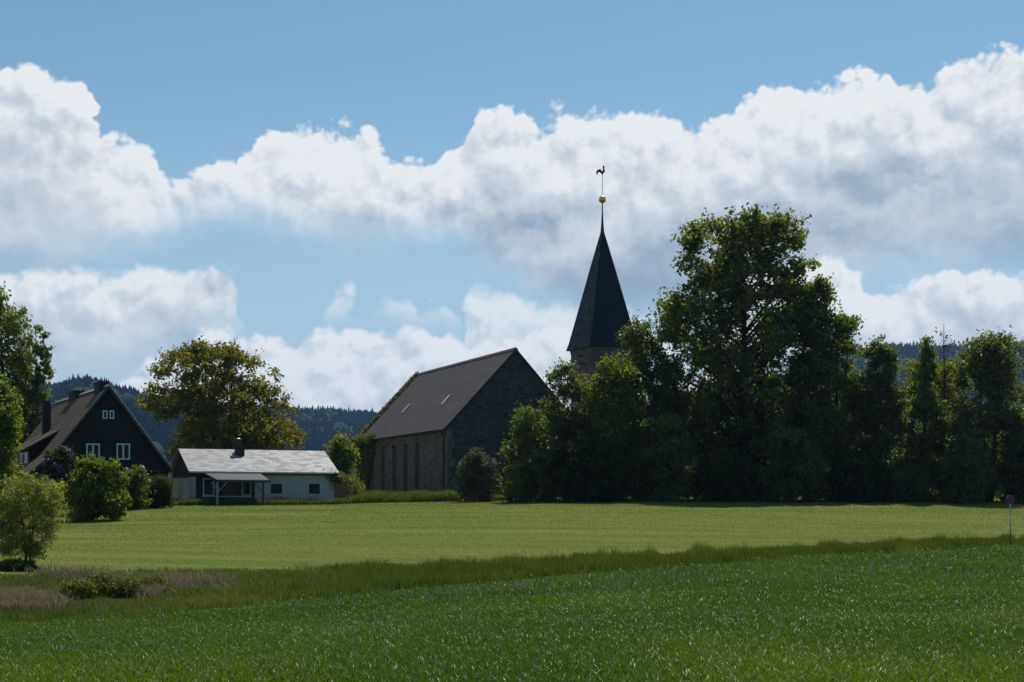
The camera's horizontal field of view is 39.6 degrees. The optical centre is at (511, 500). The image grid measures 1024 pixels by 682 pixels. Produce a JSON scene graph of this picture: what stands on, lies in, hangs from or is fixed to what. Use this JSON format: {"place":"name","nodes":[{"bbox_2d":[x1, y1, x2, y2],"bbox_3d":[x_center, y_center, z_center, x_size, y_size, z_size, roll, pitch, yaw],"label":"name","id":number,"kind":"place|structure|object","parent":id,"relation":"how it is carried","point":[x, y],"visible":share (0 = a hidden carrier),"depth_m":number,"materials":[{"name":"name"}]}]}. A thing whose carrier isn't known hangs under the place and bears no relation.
{"place":"outdoors","nodes":[
{"label":"outdoors","id":0,"kind":"place"},
{"bbox_2d":[0,530,1023,623],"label":"verge","id":1,"kind":"structure","parent":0,"point":[147,572],"depth_m":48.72,"materials":[{"name":"plant"}]},
{"bbox_2d":[51,578,109,598],"bbox_3d":[-14.311,2.982,46.151,2.469,1.093,1.868,0,0,-38],"label":"nettle clump","id":2,"kind":"object","parent":1,"relation":"on","point":[82,587],"visible":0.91,"depth_m":45.86,"materials":[{"name":"green plant"}]},
{"bbox_2d":[82,570,126,594],"bbox_3d":[-13.545,2.880,46.911,1.953,1.197,2.160,0,0,-20],"label":"nettle clump","id":3,"kind":"object","parent":1,"relation":"on","point":[97,579],"visible":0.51,"depth_m":46.88,"materials":[{"name":"green plant"}]},
{"bbox_2d":[0,561,256,613],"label":"dry grass","id":4,"kind":"structure","parent":1,"relation":"on","point":[39,597],"depth_m":48.10,"materials":[{"name":"brown plant"}]},
{"bbox_2d":[100,574,159,597],"bbox_3d":[-12.365,2.957,46.635,2.390,1.146,2.037,0,0,34],"label":"nettle clump","id":5,"kind":"object","parent":1,"relation":"on","point":[119,587],"visible":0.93,"depth_m":46.32,"materials":[{"name":"green plant"}]},
{"bbox_2d":[137,573,170,591],"bbox_3d":[-12.378,2.931,47.825,2.033,1.028,2.373,0,0,-20],"label":"nettle clump","id":6,"kind":"object","parent":1,"relation":"on","point":[146,580],"visible":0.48,"depth_m":47.96,"materials":[{"name":"green plant"}]},
{"bbox_2d":[0,495,1023,576],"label":"meadow","id":7,"kind":"structure","parent":0,"point":[481,545],"depth_m":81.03,"materials":[{"name":"green plant"}]},
{"bbox_2d":[0,374,27,484],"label":"yellow green tree","id":8,"kind":"object","parent":7,"relation":"on","point":[10,419],"visible":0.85,"depth_m":107.64,"materials":[{"name":"green plant"}]},
{"bbox_2d":[0,555,39,571],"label":"growth","id":9,"kind":"object","parent":7,"relation":"on","point":[8,564],"visible":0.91,"depth_m":52.27,"materials":[{"name":"green plant"}]},
{"bbox_2d":[0,281,51,453],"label":"tall tree","id":10,"kind":"object","parent":7,"relation":"on","point":[19,362],"visible":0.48,"depth_m":137.41,"materials":[{"name":"green plant"}]},
{"bbox_2d":[0,469,67,562],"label":"willow bush","id":11,"kind":"object","parent":7,"relation":"on","point":[18,513],"visible":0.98,"depth_m":53.74,"materials":[{"name":"green plant"}]},
{"bbox_2d":[15,325,55,446],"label":"pointed tree","id":12,"kind":"object","parent":7,"relation":"on","point":[36,396],"visible":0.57,"depth_m":136.65,"materials":[{"name":"green plant"}]},
{"bbox_2d":[0,474,72,527],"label":"bush","id":13,"kind":"object","parent":7,"relation":"on","point":[22,494],"visible":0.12,"depth_m":83.64,"materials":[{"name":"green plant"}]},
{"bbox_2d":[37,445,76,514],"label":"lilac bush","id":14,"kind":"object","parent":7,"relation":"on","point":[60,464],"visible":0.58,"depth_m":96.48,"materials":[{"name":"purple plant"}]},
{"bbox_2d":[11,381,171,494],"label":"farmhouse","id":15,"kind":"object","parent":7,"relation":"on","point":[98,420],"visible":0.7,"depth_m":112.79,"materials":[{"name":"black wood"}]},
{"bbox_2d":[86,443,99,458],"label":"window","id":16,"kind":"structure","parent":15,"relation":"in","point":[95,448],"depth_m":111.42,"materials":[{"name":"blue paint"}]},
{"bbox_2d":[103,410,107,418],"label":"window","id":17,"kind":"structure","parent":15,"relation":"in","point":[105,412],"depth_m":111.89,"materials":[{"name":"blue paint"}]},
{"bbox_2d":[110,410,113,418],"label":"window","id":18,"kind":"structure","parent":15,"relation":"in","point":[111,411],"depth_m":112.11,"materials":[{"name":"blue paint"}]},
{"bbox_2d":[116,443,129,459],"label":"window","id":19,"kind":"structure","parent":15,"relation":"in","point":[122,450],"depth_m":112.52,"materials":[{"name":"blue paint"}]},
{"bbox_2d":[61,451,132,521],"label":"green bush","id":20,"kind":"object","parent":7,"relation":"on","point":[93,492],"visible":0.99,"depth_m":91.34,"materials":[{"name":"green plant"}]},
{"bbox_2d":[115,464,156,508],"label":"flowering bush","id":21,"kind":"object","parent":7,"relation":"on","point":[137,481],"visible":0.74,"depth_m":103.67,"materials":[{"name":"green plant"}]},
{"bbox_2d":[141,470,182,507],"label":"round bush","id":22,"kind":"object","parent":7,"relation":"on","point":[163,495],"visible":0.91,"depth_m":105.56,"materials":[{"name":"green plant"}]},
{"bbox_2d":[134,335,310,481],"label":"russet tree","id":23,"kind":"object","parent":7,"relation":"on","point":[242,417],"visible":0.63,"depth_m":148.26,"materials":[{"name":"green plant"}]},
{"bbox_2d":[168,438,339,505],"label":"garden house","id":24,"kind":"structure","parent":7,"relation":"on","point":[237,471],"depth_m":115.10,"materials":[{"name":"white paint"}]},
{"bbox_2d":[181,481,189,498],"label":"window","id":25,"kind":"structure","parent":24,"relation":"in","point":[185,485],"depth_m":114.07,"materials":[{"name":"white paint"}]},
{"bbox_2d":[202,478,213,496],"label":"window","id":26,"kind":"structure","parent":24,"relation":"in","point":[208,488],"depth_m":112.46,"materials":[{"name":"black glass"}]},
{"bbox_2d":[222,482,238,494],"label":"window","id":27,"kind":"structure","parent":24,"relation":"in","point":[231,488],"depth_m":113.18,"materials":[{"name":"black glass"}]},
{"bbox_2d":[241,480,251,498],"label":"door","id":28,"kind":"structure","parent":24,"relation":"in","point":[246,487],"depth_m":113.76,"materials":[{"name":"glass"}]},
{"bbox_2d":[269,483,283,495],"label":"window","id":29,"kind":"structure","parent":24,"relation":"in","point":[276,489],"depth_m":114.82,"materials":[{"name":"black glass"}]},
{"bbox_2d":[307,483,321,495],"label":"window","id":30,"kind":"structure","parent":24,"relation":"in","point":[314,489],"depth_m":116.17,"materials":[{"name":"black glass"}]},
{"bbox_2d":[323,469,366,497],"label":"bush","id":31,"kind":"object","parent":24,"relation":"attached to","point":[351,485],"visible":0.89,"depth_m":118.36,"materials":[{"name":"green plant"}]},
{"bbox_2d":[65,488,505,523],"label":"garden grass","id":32,"kind":"structure","parent":7,"relation":"on","point":[370,496],"depth_m":115.55,"materials":[{"name":"green plant"}]},
{"bbox_2d":[322,431,366,491],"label":"garden tree","id":33,"kind":"object","parent":7,"relation":"on","point":[344,460],"visible":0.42,"depth_m":127.56,"materials":[{"name":"green plant"}]},
{"bbox_2d":[334,482,363,498],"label":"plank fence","id":34,"kind":"object","parent":7,"relation":"on","point":[337,493],"visible":0.18,"depth_m":121.54,"materials":[{"name":"brown wood"}]},
{"bbox_2d":[365,347,565,496],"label":"church nave","id":35,"kind":"structure","parent":7,"relation":"on","point":[428,427],"depth_m":130.95,"materials":[{"name":"grey stone"}]},
{"bbox_2d":[349,371,418,492],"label":"ivy","id":36,"kind":"object","parent":35,"relation":"attached to","point":[362,441],"visible":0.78,"depth_m":150.83,"materials":[{"name":"green plant"}]},
{"bbox_2d":[453,446,502,501],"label":"grey shrub","id":37,"kind":"object","parent":7,"relation":"on","point":[479,467],"visible":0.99,"depth_m":117.06,"materials":[{"name":"green plant"}]},
{"bbox_2d":[495,400,567,501],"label":"elder bush","id":38,"kind":"object","parent":7,"relation":"on","point":[533,448],"visible":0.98,"depth_m":113.95,"materials":[{"name":"green plant"}]},
{"bbox_2d":[514,357,607,500],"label":"rowan tree","id":39,"kind":"object","parent":7,"relation":"on","point":[561,421],"visible":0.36,"depth_m":116.59,"materials":[{"name":"green plant"}]},
{"bbox_2d":[549,435,639,502],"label":"shrub","id":40,"kind":"object","parent":7,"relation":"on","point":[577,465],"visible":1,"depth_m":113.34,"materials":[{"name":"green plant"}]},
{"bbox_2d":[566,165,633,410],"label":"church tower","id":41,"kind":"structure","parent":7,"relation":"on","point":[602,318],"depth_m":151.81,"materials":[{"name":"stone"}]},
{"bbox_2d":[565,352,648,500],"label":"tree","id":42,"kind":"object","parent":7,"relation":"on","point":[603,392],"visible":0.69,"depth_m":115.82,"materials":[{"name":"green plant"}]},
{"bbox_2d":[606,309,702,499],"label":"elder tree","id":43,"kind":"object","parent":7,"relation":"on","point":[637,340],"visible":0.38,"depth_m":118.73,"materials":[{"name":"green plant"}]},
{"bbox_2d":[626,411,698,501],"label":"shrub","id":44,"kind":"object","parent":7,"relation":"on","point":[673,449],"visible":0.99,"depth_m":114.17,"materials":[{"name":"green plant"}]},
{"bbox_2d":[646,202,843,499],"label":"maple tree","id":45,"kind":"object","parent":7,"relation":"on","point":[726,279],"visible":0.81,"depth_m":118.68,"materials":[{"name":"green plant"}]},
{"bbox_2d":[757,420,829,502],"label":"shrub","id":46,"kind":"object","parent":7,"relation":"on","point":[791,448],"visible":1,"depth_m":113.34,"materials":[{"name":"green plant"}]},
{"bbox_2d":[578,368,1023,495],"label":"thicket","id":47,"kind":"object","parent":7,"relation":"on","point":[694,465],"depth_m":134.77,"materials":[{"name":"green plant"}]},
{"bbox_2d":[781,272,900,500],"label":"bushy tree","id":48,"kind":"object","parent":7,"relation":"on","point":[830,342],"visible":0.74,"depth_m":117.34,"materials":[{"name":"green plant"}]},
{"bbox_2d":[853,333,919,500],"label":"slim tree","id":49,"kind":"object","parent":7,"relation":"on","point":[891,410],"visible":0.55,"depth_m":116.95,"materials":[{"name":"green plant"}]},
{"bbox_2d":[881,458,936,502],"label":"shrub","id":50,"kind":"object","parent":7,"relation":"on","point":[911,480],"visible":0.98,"depth_m":114.68,"materials":[{"name":"green plant"}]},
{"bbox_2d":[896,335,954,501],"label":"tree","id":51,"kind":"object","parent":7,"relation":"on","point":[924,444],"visible":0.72,"depth_m":115.96,"materials":[{"name":"green plant"}]},
{"bbox_2d":[885,355,998,495],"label":"undergrowth tree","id":52,"kind":"object","parent":7,"relation":"on","point":[910,389],"visible":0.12,"depth_m":126.64,"materials":[{"name":"green plant"}]},
{"bbox_2d":[932,327,962,457],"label":"withered tree","id":53,"kind":"object","parent":7,"relation":"on","point":[944,377],"visible":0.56,"depth_m":119.43,"materials":[{"name":"green plant"}]},
{"bbox_2d":[935,431,995,503],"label":"shrub","id":54,"kind":"object","parent":7,"relation":"on","point":[963,466],"visible":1,"depth_m":113.39,"materials":[{"name":"green plant"}]},
{"bbox_2d":[943,325,1023,501],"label":"broad tree","id":55,"kind":"object","parent":7,"relation":"on","point":[987,368],"visible":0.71,"depth_m":115.63,"materials":[{"name":"green plant"}]},
{"bbox_2d":[996,421,1023,503],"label":"shrub","id":56,"kind":"object","parent":7,"relation":"on","point":[1014,462],"visible":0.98,"depth_m":114.33,"materials":[{"name":"green plant"}]},
{"bbox_2d":[1018,358,1023,409],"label":"edge tree","id":57,"kind":"object","parent":7,"relation":"on","point":[1020,379],"visible":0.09,"depth_m":119.93,"materials":[{"name":"green plant"}]},
{"bbox_2d":[0,0,1023,412],"label":"sky","id":58,"kind":"structure","parent":0,"point":[366,196],"materials":[{"name":"blue"}]},
{"bbox_2d":[0,542,1023,681],"bbox_3d":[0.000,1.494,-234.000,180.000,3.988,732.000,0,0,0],"label":"crop field","id":59,"kind":"structure","parent":0,"point":[611,575],"depth_m":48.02,"materials":[{"name":"plant"}]},
{"bbox_2d":[1006,495,1014,541],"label":"road sign","id":60,"kind":"object","parent":59,"relation":"on","point":[1010,499],"visible":0.96,"depth_m":70.93,"materials":[{"name":"metal"}]},
{"bbox_2d":[166,353,1019,491],"bbox_3d":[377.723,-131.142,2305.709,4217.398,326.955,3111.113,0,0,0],"label":"hills","id":61,"kind":"structure","parent":0,"point":[170,463],"depth_m":1518.18,"materials":[{"name":"green plant"}]},
{"bbox_2d":[15,340,1023,464],"bbox_3d":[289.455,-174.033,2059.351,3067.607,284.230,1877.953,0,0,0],"label":"forest","id":62,"kind":"object","parent":61,"relation":"on","point":[322,423],"visible":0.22,"depth_m":1894.88,"materials":[{"name":"green plant"}]}
]}

